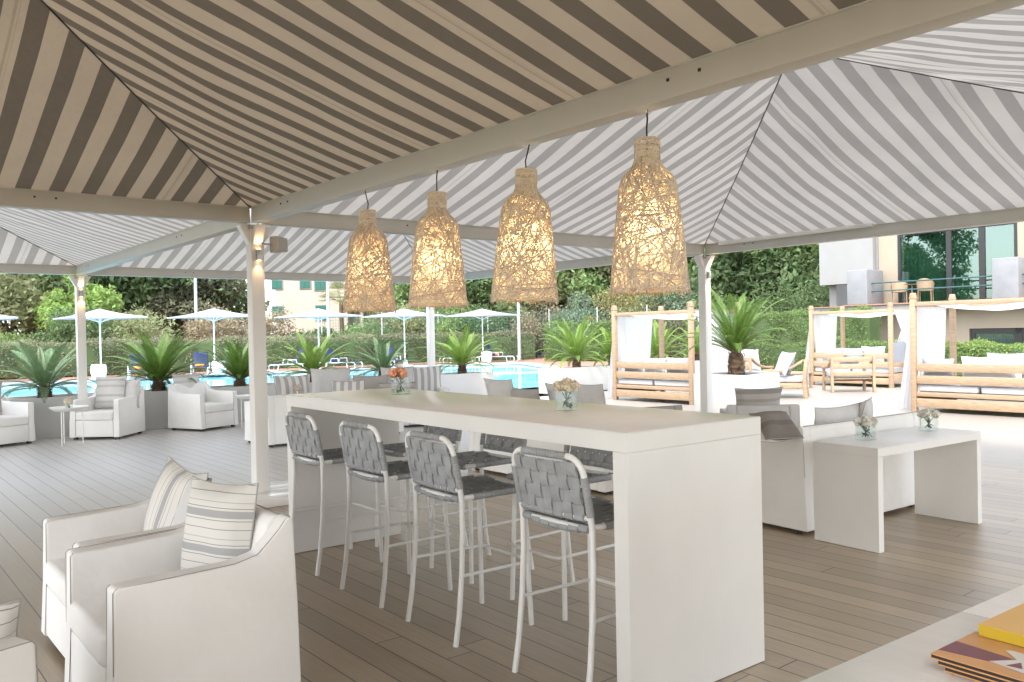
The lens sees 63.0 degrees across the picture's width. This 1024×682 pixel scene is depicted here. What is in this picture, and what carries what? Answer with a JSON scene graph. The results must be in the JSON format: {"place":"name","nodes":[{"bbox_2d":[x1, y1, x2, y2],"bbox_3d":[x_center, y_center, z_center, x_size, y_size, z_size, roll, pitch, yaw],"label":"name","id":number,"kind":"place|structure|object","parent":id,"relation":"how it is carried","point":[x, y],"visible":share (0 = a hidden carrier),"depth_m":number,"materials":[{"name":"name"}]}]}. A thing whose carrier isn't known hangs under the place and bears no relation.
{"place":"outdoors","nodes":[
{"label":"outdoors","id":0,"kind":"place"},
{"bbox_2d":[1,365,540,396],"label":"pool water","id":1,"kind":"structure","parent":0,"point":[525,380],"depth_m":31.82,"materials":[{"name":"blue liquid"}]},
{"bbox_2d":[0,354,786,382],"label":"poolside terrace","id":2,"kind":"structure","parent":0,"point":[539,360],"depth_m":41.10,"materials":[{"name":"ceramic"}]},
{"bbox_2d":[24,304,128,345],"bbox_3d":[-21.280,0.123,40.929,3.994,3.922,4.739,-1,1,39],"label":"shrub","id":3,"kind":"object","parent":2,"relation":"on","point":[66,333],"visible":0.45,"depth_m":39.98,"materials":[{"name":"green plant"}]},
{"bbox_2d":[53,309,147,378],"bbox_3d":[-16.701,0.110,33.899,3.016,2.850,3.016,-2,1,-38],"label":"parasol","id":4,"kind":"object","parent":2,"relation":"on","point":[99,315],"visible":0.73,"depth_m":33.55,"materials":[{"name":"white fabric"}]},
{"bbox_2d":[94,302,180,344],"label":"shrub","id":5,"kind":"object","parent":2,"relation":"on","point":[131,326],"visible":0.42,"depth_m":41.15,"materials":[{"name":"green plant"}]},
{"bbox_2d":[167,308,247,374],"bbox_3d":[-12.802,0.013,35.899,3.016,2.850,3.016,-2,1,-41],"label":"parasol","id":6,"kind":"object","parent":2,"relation":"on","point":[213,314],"visible":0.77,"depth_m":35.53,"materials":[{"name":"white fabric"}]},
{"bbox_2d":[180,303,274,376],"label":"shrub","id":7,"kind":"object","parent":2,"relation":"on","point":[229,327],"visible":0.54,"depth_m":42.62,"materials":[{"name":"brown plant"}]},
{"bbox_2d":[236,305,296,341],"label":"shrub","id":8,"kind":"object","parent":2,"relation":"on","point":[274,328],"visible":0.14,"depth_m":45.39,"materials":[{"name":"brown plant"}]},
{"bbox_2d":[0,330,534,379],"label":"hedge","id":9,"kind":"object","parent":2,"relation":"on","point":[507,345],"visible":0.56,"depth_m":41.40,"materials":[{"name":"green plant"}]},
{"bbox_2d":[2,362,557,385],"bbox_3d":[-15.399,1.639,22.718,49.812,0.100,19.784,-2,1,-36],"label":"pool coping","id":10,"kind":"object","parent":2,"relation":"on","point":[361,368],"visible":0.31,"depth_m":38.58,"materials":[{"name":"stone"}]},
{"bbox_2d":[274,309,361,368],"bbox_3d":[-9.004,-0.090,38.899,3.016,2.850,3.016,-2,1,-44],"label":"parasol","id":11,"kind":"object","parent":2,"relation":"on","point":[317,314],"visible":0.83,"depth_m":38.58,"materials":[{"name":"white fabric"}]},
{"bbox_2d":[366,300,443,338],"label":"shrub","id":12,"kind":"object","parent":2,"relation":"on","point":[414,325],"visible":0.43,"depth_m":49.22,"materials":[{"name":"green plant"}]},
{"bbox_2d":[415,300,484,336],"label":"shrub","id":13,"kind":"object","parent":2,"relation":"on","point":[453,327],"visible":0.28,"depth_m":50.12,"materials":[{"name":"green plant"}]},
{"bbox_2d":[321,305,647,356],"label":"fence","id":14,"kind":"object","parent":2,"relation":"on","point":[529,314],"visible":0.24,"depth_m":48.60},
{"bbox_2d":[456,300,530,336],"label":"shrub","id":15,"kind":"object","parent":2,"relation":"on","point":[499,326],"visible":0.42,"depth_m":50.02,"materials":[{"name":"green plant"}]},
{"bbox_2d":[506,300,571,357],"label":"shrub","id":16,"kind":"object","parent":2,"relation":"on","point":[538,333],"visible":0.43,"depth_m":50.02,"materials":[{"name":"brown plant"}]},
{"bbox_2d":[541,290,609,334],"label":"shrub","id":17,"kind":"object","parent":2,"relation":"on","point":[583,311],"visible":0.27,"depth_m":49.67,"materials":[{"name":"green plant"}]},
{"bbox_2d":[543,319,675,360],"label":"hedge","id":18,"kind":"object","parent":2,"relation":"on","point":[550,344],"visible":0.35,"depth_m":43.36,"materials":[{"name":"green plant"}]},
{"bbox_2d":[582,288,657,324],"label":"shrub","id":19,"kind":"object","parent":2,"relation":"on","point":[621,298],"visible":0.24,"depth_m":47.65,"materials":[{"name":"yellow plant"}]},
{"bbox_2d":[635,280,698,354],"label":"shrub","id":20,"kind":"object","parent":2,"relation":"on","point":[683,300],"visible":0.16,"depth_m":45.78,"materials":[{"name":"green plant"}]},
{"bbox_2d":[650,307,698,358],"bbox_3d":[6.269,0.165,31.448,2.444,2.878,2.674,-2,1,-35],"label":"shrub","id":21,"kind":"object","parent":2,"relation":"on","point":[679,322],"visible":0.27,"depth_m":31.31,"materials":[{"name":"green plant"}]},
{"bbox_2d":[683,336,894,374],"bbox_3d":[9.054,0.475,27.595,6.885,1.265,1.533,-1,1,35],"label":"hedge","id":22,"kind":"object","parent":2,"relation":"on","point":[769,354],"visible":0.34,"depth_m":27.17,"materials":[{"name":"green plant"}]},
{"bbox_2d":[746,305,881,346],"bbox_3d":[10.600,-0.130,32.202,6.748,2.355,1.710,-1,1,43],"label":"hedge","id":23,"kind":"object","parent":2,"relation":"on","point":[856,328],"visible":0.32,"depth_m":31.23,"materials":[{"name":"green plant"}]},
{"bbox_2d":[10,337,800,395],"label":"ground","id":24,"kind":"structure","parent":0,"point":[477,365],"depth_m":32.24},
{"bbox_2d":[0,273,70,338],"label":"tree","id":25,"kind":"object","parent":24,"relation":"on","point":[15,294],"visible":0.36,"depth_m":43.84,"materials":[{"name":"green plant"}]},
{"bbox_2d":[33,274,124,332],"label":"tree","id":26,"kind":"object","parent":24,"relation":"on","point":[96,295],"visible":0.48,"depth_m":42.78,"materials":[{"name":"green plant"}]},
{"bbox_2d":[21,274,157,333],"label":"tree","id":27,"kind":"object","parent":24,"relation":"on","point":[117,282],"visible":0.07,"depth_m":47.31,"materials":[{"name":"green plant"}]},
{"bbox_2d":[114,276,270,336],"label":"tree","id":28,"kind":"object","parent":24,"relation":"on","point":[239,299],"visible":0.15,"depth_m":48.73,"materials":[{"name":"green plant"}]},
{"bbox_2d":[143,278,246,334],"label":"tree","id":29,"kind":"object","parent":24,"relation":"on","point":[173,306],"visible":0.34,"depth_m":48.19,"materials":[{"name":"green plant"}]},
{"bbox_2d":[271,280,396,338],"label":"house","id":30,"kind":"structure","parent":24,"relation":"on","point":[295,297],"depth_m":74.06,"materials":[{"name":"beige paint"}]},
{"bbox_2d":[490,269,579,355],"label":"tree","id":31,"kind":"object","parent":24,"relation":"on","point":[526,306],"visible":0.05,"depth_m":52.84,"materials":[{"name":"green plant"}]},
{"bbox_2d":[549,266,609,322],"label":"tree","id":32,"kind":"object","parent":24,"relation":"on","point":[582,273],"visible":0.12,"depth_m":51.73,"materials":[{"name":"green plant"}]},
{"bbox_2d":[557,265,667,325],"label":"tree","id":33,"kind":"object","parent":24,"relation":"on","point":[602,269],"visible":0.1,"depth_m":52.48,"materials":[{"name":"green plant"}]},
{"bbox_2d":[687,245,809,310],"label":"tree","id":34,"kind":"object","parent":24,"relation":"on","point":[731,260],"visible":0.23,"depth_m":44.38,"materials":[{"name":"green plant"}]},
{"bbox_2d":[728,245,818,317],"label":"tree","id":35,"kind":"object","parent":24,"relation":"on","point":[770,261],"visible":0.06,"depth_m":43.98,"materials":[{"name":"green plant"}]},
{"bbox_2d":[743,277,829,318],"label":"shrub","id":36,"kind":"object","parent":24,"relation":"on","point":[783,303],"visible":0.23,"depth_m":40.59,"materials":[{"name":"green plant"}]},
{"bbox_2d":[761,245,829,302],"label":"tree","id":37,"kind":"object","parent":24,"relation":"on","point":[795,277],"visible":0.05,"depth_m":42.58,"materials":[{"name":"green plant"}]},
{"bbox_2d":[786,273,829,317],"bbox_3d":[15.357,-1.150,38.981,5.581,5.016,4.717,-1,1,0],"label":"shrub","id":38,"kind":"object","parent":24,"relation":"on","point":[822,295],"visible":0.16,"depth_m":38.64,"materials":[{"name":"green plant"}]},
{"bbox_2d":[807,222,1023,346],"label":"hotel","id":39,"kind":"structure","parent":24,"relation":"on","point":[978,262],"depth_m":30.36,"materials":[{"name":"paint"}]},
{"bbox_2d":[897,222,1017,302],"bbox_3d":[15.973,-2.753,30.108,0.120,2.680,4.120,-2,1,-39],"label":"window","id":40,"kind":"structure","parent":39,"relation":"in","point":[961,252],"depth_m":30.09,"materials":[{"name":"teal"}]},
{"bbox_2d":[971,328,1023,344],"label":"lower window","id":41,"kind":"structure","parent":39,"relation":"in","point":[999,335],"depth_m":28.41,"materials":[{"name":"black"}]},
{"bbox_2d":[0,374,1023,681],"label":"decking","id":42,"kind":"object","parent":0,"point":[826,604],"depth_m":5.17,"materials":[{"name":"brown wood"}]},
{"bbox_2d":[0,392,35,444],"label":"armchair","id":43,"kind":"object","parent":42,"relation":"on","point":[17,421],"visible":0.9,"depth_m":12.42,"materials":[{"name":"grey"}]},
{"bbox_2d":[0,636,37,681],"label":"armchair","id":44,"kind":"object","parent":42,"relation":"on","point":[18,661],"visible":1,"depth_m":2.47,"materials":[{"name":"grey"}]},
{"bbox_2d":[0,598,20,640],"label":"cushion","id":45,"kind":"object","parent":44,"relation":"on","point":[9,615],"visible":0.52,"depth_m":2.59,"materials":[{"name":"grey fabric"}]},
{"bbox_2d":[69,386,144,439],"bbox_3d":[-6.398,1.125,13.234,0.785,0.769,0.864,-1,1,2],"label":"armchair","id":46,"kind":"object","parent":42,"relation":"on","point":[122,417],"visible":0.73,"depth_m":12.83,"materials":[{"name":"grey fabric"}]},
{"bbox_2d":[94,376,125,408],"bbox_3d":[-6.435,0.821,13.382,0.505,0.522,0.182,-1,1,2],"label":"cushion","id":47,"kind":"object","parent":46,"relation":"on","point":[109,390],"visible":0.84,"depth_m":13.33,"materials":[{"name":"grey fabric"}]},
{"bbox_2d":[41,499,184,656],"bbox_3d":[-1.867,1.114,4.159,0.734,0.769,0.785,-2,1,-39],"label":"armchair","id":48,"kind":"object","parent":42,"relation":"on","point":[62,535],"visible":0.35,"depth_m":4.20,"materials":[{"name":"grey fabric"}]},
{"bbox_2d":[142,456,211,530],"bbox_3d":[-1.690,0.852,4.176,0.497,0.522,0.192,-1,1,34],"label":"cushion","id":49,"kind":"object","parent":48,"relation":"on","point":[171,483],"visible":0.49,"depth_m":4.14,"materials":[{"name":"grey fabric"}]},
{"bbox_2d":[174,472,208,524],"bbox_3d":[-1.639,0.861,4.166,0.405,0.442,0.173,-1,1,39],"label":"cushion","id":50,"kind":"object","parent":48,"relation":"on","point":[180,514],"visible":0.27,"depth_m":4.07,"materials":[{"name":"grey fabric"}]},
{"bbox_2d":[64,505,300,681],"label":"armchair","id":51,"kind":"object","parent":42,"relation":"on","point":[145,608],"visible":0.8,"depth_m":3.28,"materials":[{"name":"grey fabric"}]},
{"bbox_2d":[181,476,258,569],"bbox_3d":[-1.258,0.839,3.587,0.425,0.479,0.175,-1,1,31],"label":"cushion","id":52,"kind":"object","parent":51,"relation":"on","point":[219,522],"visible":0.65,"depth_m":3.50,"materials":[{"name":"grey fabric"}]},
{"bbox_2d":[168,381,238,430],"bbox_3d":[-5.233,1.093,14.161,0.804,0.769,0.805,-1,1,28],"label":"armchair","id":53,"kind":"object","parent":42,"relation":"on","point":[201,406],"visible":0.99,"depth_m":13.93,"materials":[{"name":"grey fabric"}]},
{"bbox_2d":[0,371,494,438],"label":"planter wall","id":54,"kind":"structure","parent":42,"relation":"on","point":[47,423],"depth_m":14.18,"materials":[{"name":"concrete"}]},
{"bbox_2d":[0,341,102,403],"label":"cycad","id":55,"kind":"object","parent":54,"relation":"on","point":[44,376],"visible":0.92,"depth_m":13.34,"materials":[{"name":"green plant"}]},
{"bbox_2d":[101,329,212,391],"bbox_3d":[-6.213,0.357,14.487,1.904,1.139,1.690,-1,1,16],"label":"cycad","id":56,"kind":"object","parent":54,"relation":"on","point":[158,364],"visible":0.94,"depth_m":14.42,"materials":[{"name":"green plant"}]},
{"bbox_2d":[197,338,279,386],"bbox_3d":[-4.999,0.402,15.438,1.458,0.983,1.642,-1,1,31],"label":"cycad","id":57,"kind":"object","parent":54,"relation":"on","point":[238,368],"visible":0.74,"depth_m":15.35,"materials":[{"name":"green"}]},
{"bbox_2d":[269,332,358,381],"bbox_3d":[-3.916,0.350,16.418,1.766,1.088,1.562,-1,1,-28],"label":"cycad","id":58,"kind":"object","parent":54,"relation":"on","point":[315,362],"visible":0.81,"depth_m":16.29,"materials":[{"name":"green"}]},
{"bbox_2d":[341,337,418,375],"bbox_3d":[-2.667,0.398,17.414,1.712,0.973,1.567,-1,1,-28],"label":"cycad","id":59,"kind":"object","parent":54,"relation":"on","point":[383,360],"visible":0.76,"depth_m":17.32,"materials":[{"name":"green"}]},
{"bbox_2d":[417,324,504,373],"bbox_3d":[-1.126,0.228,18.762,1.920,1.182,1.698,-1,1,3],"label":"cycad","id":60,"kind":"object","parent":54,"relation":"on","point":[460,357],"visible":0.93,"depth_m":18.62,"materials":[{"name":"green"}]},
{"bbox_2d":[257,480,288,508],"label":"post plinth","id":61,"kind":"structure","parent":42,"relation":"on","point":[276,495],"depth_m":7.50,"materials":[{"name":"white metal"}]},
{"bbox_2d":[244,388,403,446],"bbox_3d":[-2.776,1.083,12.454,2.155,0.719,0.886,-2,1,-39],"label":"sofa","id":62,"kind":"object","parent":42,"relation":"on","point":[277,412],"visible":0.3,"depth_m":11.55,"materials":[{"name":"grey"}]},
{"bbox_2d":[273,374,309,394],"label":"cushion","id":63,"kind":"object","parent":62,"relation":"on","point":[285,384],"visible":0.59,"depth_m":11.72,"materials":[{"name":"grey fabric"}]},
{"bbox_2d":[310,367,350,392],"bbox_3d":[-2.737,0.693,12.611,0.605,0.583,0.185,-1,1,-9],"label":"cushion","id":64,"kind":"object","parent":62,"relation":"on","point":[321,379],"visible":0.54,"depth_m":12.56,"materials":[{"name":"grey fabric"}]},
{"bbox_2d":[285,412,383,575],"bbox_3d":[-1.192,0.970,5.590,0.532,1.014,0.490,-2,1,-38],"label":"bar stool","id":65,"kind":"object","parent":42,"relation":"on","point":[299,434],"visible":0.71,"depth_m":5.44,"materials":[{"name":"white metal"}]},
{"bbox_2d":[339,420,452,607],"bbox_3d":[-0.692,0.966,4.939,0.532,1.014,0.490,-2,1,-39],"label":"bar stool","id":66,"kind":"object","parent":42,"relation":"on","point":[368,468],"visible":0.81,"depth_m":4.83,"materials":[{"name":"white metal"}]},
{"bbox_2d":[374,425,468,546],"bbox_3d":[-0.657,0.956,5.920,0.532,1.014,0.490,-2,1,-38],"label":"bar stool","id":67,"kind":"object","parent":42,"relation":"on","point":[453,436],"visible":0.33,"depth_m":5.95,"materials":[{"name":"white metal"}]},
{"bbox_2d":[403,386,448,426],"bbox_3d":[-1.532,0.994,14.113,0.785,0.819,0.844,-1,1,-18],"label":"armchair","id":68,"kind":"object","parent":42,"relation":"on","point":[441,389],"visible":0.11,"depth_m":13.83,"materials":[{"name":"grey"}]},
{"bbox_2d":[413,366,440,390],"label":"cushion","id":69,"kind":"object","parent":68,"relation":"on","point":[427,378],"visible":0.52,"depth_m":14.06,"materials":[{"name":"grey fabric"}]},
{"bbox_2d":[405,430,533,647],"bbox_3d":[-0.227,0.962,4.340,0.532,1.014,0.490,-2,1,-37],"label":"bar stool","id":70,"kind":"object","parent":42,"relation":"on","point":[451,487],"visible":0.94,"depth_m":4.24,"materials":[{"name":"white metal"}]},
{"bbox_2d":[429,433,534,583],"bbox_3d":[-0.210,0.952,5.343,0.532,1.014,0.490,-2,1,-38],"label":"bar stool","id":71,"kind":"object","parent":42,"relation":"on","point":[480,460],"visible":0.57,"depth_m":5.37,"materials":[{"name":"white metal"}]},
{"bbox_2d":[0,0,1023,492],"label":"pergola","id":72,"kind":"object","parent":42,"relation":"on","point":[860,26],"visible":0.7,"depth_m":6.81,"materials":[{"name":"white paint"}]},
{"bbox_2d":[0,207,206,265],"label":"striped canopy","id":73,"kind":"object","parent":72,"relation":"attached to","point":[33,236],"visible":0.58,"depth_m":10.54,"materials":[{"name":"white fabric"}]},
{"bbox_2d":[113,223,612,275],"bbox_3d":[-2.062,-1.845,12.537,6.498,1.171,6.938,-2,1,-39],"label":"striped canopy","id":74,"kind":"object","parent":72,"relation":"attached to","point":[320,251],"visible":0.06,"depth_m":14.17,"materials":[{"name":"grey fabric"}]},
{"bbox_2d":[343,191,395,313],"bbox_3d":[-1.050,-0.661,6.109,0.386,0.925,0.385,-1,1,-17],"label":"pendant lamp","id":75,"kind":"object","parent":72,"relation":"hanging from","point":[369,287],"visible":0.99,"depth_m":5.98,"materials":[{"name":"wicker"}]},
{"bbox_2d":[0,0,865,208],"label":"striped canopy","id":76,"kind":"object","parent":72,"relation":"attached to","point":[247,103],"visible":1,"depth_m":4.75,"materials":[{"name":"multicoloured fabric"}]},
{"bbox_2d":[408,170,467,309],"bbox_3d":[-0.483,-0.666,5.409,0.385,0.925,0.386,-1,1,-19],"label":"pendant lamp","id":77,"kind":"object","parent":72,"relation":"hanging from","point":[437,279],"visible":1,"depth_m":5.28,"materials":[{"name":"beige wicker"}]},
{"bbox_2d":[490,144,558,304],"bbox_3d":[0.077,-0.672,4.713,0.386,0.925,0.385,1,1,2],"label":"pendant lamp","id":78,"kind":"object","parent":72,"relation":"hanging from","point":[524,267],"visible":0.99,"depth_m":4.59,"materials":[{"name":"beige wicker"}]},
{"bbox_2d":[609,109,690,296],"bbox_3d":[0.655,-0.677,4.016,0.385,0.925,0.386,-1,1,18],"label":"pendant lamp","id":79,"kind":"object","parent":72,"relation":"hanging from","point":[649,256],"visible":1,"depth_m":3.89,"materials":[{"name":"beige wicker"}]},
{"bbox_2d":[304,5,1023,245],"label":"striped canopy","id":80,"kind":"object","parent":72,"relation":"attached to","point":[927,125],"visible":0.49,"depth_m":8.07,"materials":[{"name":"grey fabric"}]},
{"bbox_2d":[286,388,764,681],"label":"bar table","id":81,"kind":"object","parent":42,"relation":"on","point":[688,537],"visible":0.96,"depth_m":3.59,"materials":[{"name":"white paint"}]},
{"bbox_2d":[469,431,612,494],"bbox_3d":[0.516,1.010,8.700,0.887,0.799,2.105,-2,1,-39],"label":"sofa","id":82,"kind":"object","parent":42,"relation":"on","point":[605,487],"visible":0.03,"depth_m":8.34,"materials":[{"name":"grey"}]},
{"bbox_2d":[569,384,605,403],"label":"cushion","id":83,"kind":"object","parent":82,"relation":"on","point":[595,394],"visible":0.41,"depth_m":7.85,"materials":[{"name":"grey fabric"}]},
{"bbox_2d":[506,445,614,620],"bbox_3d":[0.310,0.948,4.671,0.532,1.014,0.490,-2,1,-38],"label":"bar stool","id":84,"kind":"object","parent":42,"relation":"on","point":[588,457],"visible":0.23,"depth_m":4.70,"materials":[{"name":"white metal"}]},
{"bbox_2d":[511,446,615,681],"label":"bar stool","id":85,"kind":"object","parent":42,"relation":"on","point":[573,510],"visible":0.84,"depth_m":3.51,"materials":[{"name":"white metal"}]},
{"bbox_2d":[538,360,699,393],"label":"planter wall","id":86,"kind":"structure","parent":42,"relation":"on","point":[591,375],"depth_m":20.94,"materials":[{"name":"concrete"}]},
{"bbox_2d":[536,314,611,367],"bbox_3d":[1.622,0.062,21.139,2.031,1.478,1.796,-1,1,-7],"label":"cycad","id":87,"kind":"object","parent":86,"relation":"on","point":[573,346],"visible":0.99,"depth_m":20.98,"materials":[{"name":"green"}]},
{"bbox_2d":[650,320,686,358],"bbox_3d":[4.065,0.058,23.095,1.632,1.343,1.846,-1,1,22],"label":"cycad","id":88,"kind":"object","parent":86,"relation":"on","point":[655,346],"visible":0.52,"depth_m":22.97,"materials":[{"name":"green"}]},
{"bbox_2d":[607,302,739,404],"bbox_3d":[3.600,0.235,17.880,1.655,2.065,2.995,-2,1,-39],"label":"daybed","id":89,"kind":"object","parent":42,"relation":"on","point":[631,335],"visible":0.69,"depth_m":17.80,"materials":[{"name":"brown wood"}]},
{"bbox_2d":[694,371,779,412],"bbox_3d":[3.965,0.928,14.748,1.050,0.720,1.050,-2,1,-39],"label":"planter box","id":90,"kind":"object","parent":42,"relation":"on","point":[724,384],"visible":0.46,"depth_m":14.38,"materials":[{"name":"concrete"}]},
{"bbox_2d":[682,288,785,374],"bbox_3d":[3.895,-0.181,14.684,1.842,1.583,1.899,-1,1,0],"label":"cycad","id":91,"kind":"object","parent":90,"relation":"on","point":[734,331],"visible":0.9,"depth_m":14.58,"materials":[{"name":"green plant"}]},
{"bbox_2d":[720,404,799,440],"bbox_3d":[2.640,1.005,8.955,0.725,0.719,0.845,-1,1,9],"label":"armchair","id":92,"kind":"object","parent":42,"relation":"on","point":[792,411],"visible":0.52,"depth_m":8.56,"materials":[{"name":"grey"}]},
{"bbox_2d":[734,387,782,404],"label":"cushion","id":93,"kind":"object","parent":92,"relation":"on","point":[768,396],"visible":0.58,"depth_m":8.64,"materials":[{"name":"grey fabric"}]},
{"bbox_2d":[760,358,808,398],"bbox_3d":[5.949,0.807,18.216,0.980,0.820,0.930,-1,1,21],"label":"teak armchair","id":94,"kind":"object","parent":42,"relation":"on","point":[793,381],"visible":0.69,"depth_m":17.79,"materials":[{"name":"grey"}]},
{"bbox_2d":[761,411,920,533],"bbox_3d":[2.493,0.992,6.806,1.585,0.789,0.908,-2,1,-35],"label":"sofa","id":95,"kind":"object","parent":42,"relation":"on","point":[787,476],"visible":0.52,"depth_m":6.21,"materials":[{"name":"grey"}]},
{"bbox_2d":[748,411,803,439],"bbox_3d":[1.913,0.613,6.057,0.315,0.204,0.230,-1,1,-14],"label":"cushion","id":96,"kind":"object","parent":95,"relation":"on","point":[778,425],"visible":0.89,"depth_m":5.99,"materials":[{"name":"grey fabric"}]},
{"bbox_2d":[814,402,861,424],"bbox_3d":[2.552,0.735,6.624,0.624,0.468,0.190,-2,1,-35],"label":"cushion","id":97,"kind":"object","parent":95,"relation":"on","point":[836,414],"visible":0.37,"depth_m":6.52,"materials":[{"name":"grey fabric"}]},
{"bbox_2d":[821,356,875,392],"bbox_3d":[7.799,0.759,19.379,1.010,0.820,0.849,-1,1,6],"label":"teak armchair","id":98,"kind":"object","parent":42,"relation":"on","point":[864,375],"visible":1,"depth_m":19.02,"materials":[{"name":"brown wood"}]},
{"bbox_2d":[805,302,920,387],"bbox_3d":[9.168,0.091,21.379,1.655,2.065,2.995,-2,1,-39],"label":"daybed","id":99,"kind":"object","parent":42,"relation":"on","point":[822,329],"visible":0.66,"depth_m":21.21,"materials":[{"name":"brown wood"}]},
{"bbox_2d":[813,426,981,552],"bbox_3d":[2.829,1.040,6.089,1.364,0.692,0.492,-2,1,-35],"label":"console table","id":100,"kind":"object","parent":42,"relation":"on","point":[848,491],"visible":1,"depth_m":5.86,"materials":[{"name":"white paint"}]},
{"bbox_2d":[800,585,1023,681],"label":"table","id":101,"kind":"object","parent":42,"relation":"on","point":[906,658],"visible":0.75,"depth_m":1.02,"materials":[{"name":"white wood"}]},
{"bbox_2d":[930,631,1023,681],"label":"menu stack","id":102,"kind":"object","parent":101,"relation":"on","point":[974,656],"visible":1,"depth_m":0.96,"materials":[{"name":"paper"}]},
{"bbox_2d":[978,603,1023,646],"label":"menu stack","id":103,"kind":"object","parent":102,"relation":"on","point":[1007,626],"visible":1,"depth_m":1.02,"materials":[{"name":"yellow paper"}]},
{"bbox_2d":[894,337,1023,375],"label":"hedge","id":104,"kind":"object","parent":42,"relation":"on","point":[977,348],"visible":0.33,"depth_m":23.67,"materials":[{"name":"green plant"}]},
{"bbox_2d":[898,293,1023,412],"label":"daybed","id":105,"kind":"object","parent":42,"relation":"on","point":[928,320],"visible":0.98,"depth_m":14.28,"materials":[{"name":"brown wood"}]},
{"bbox_2d":[961,356,1017,377],"bbox_3d":[7.855,0.498,13.770,0.188,0.496,0.883,-2,1,-38],"label":"cushion","id":106,"kind":"object","parent":105,"relation":"on","point":[992,360],"visible":0.48,"depth_m":13.69,"materials":[{"name":"grey fabric"}]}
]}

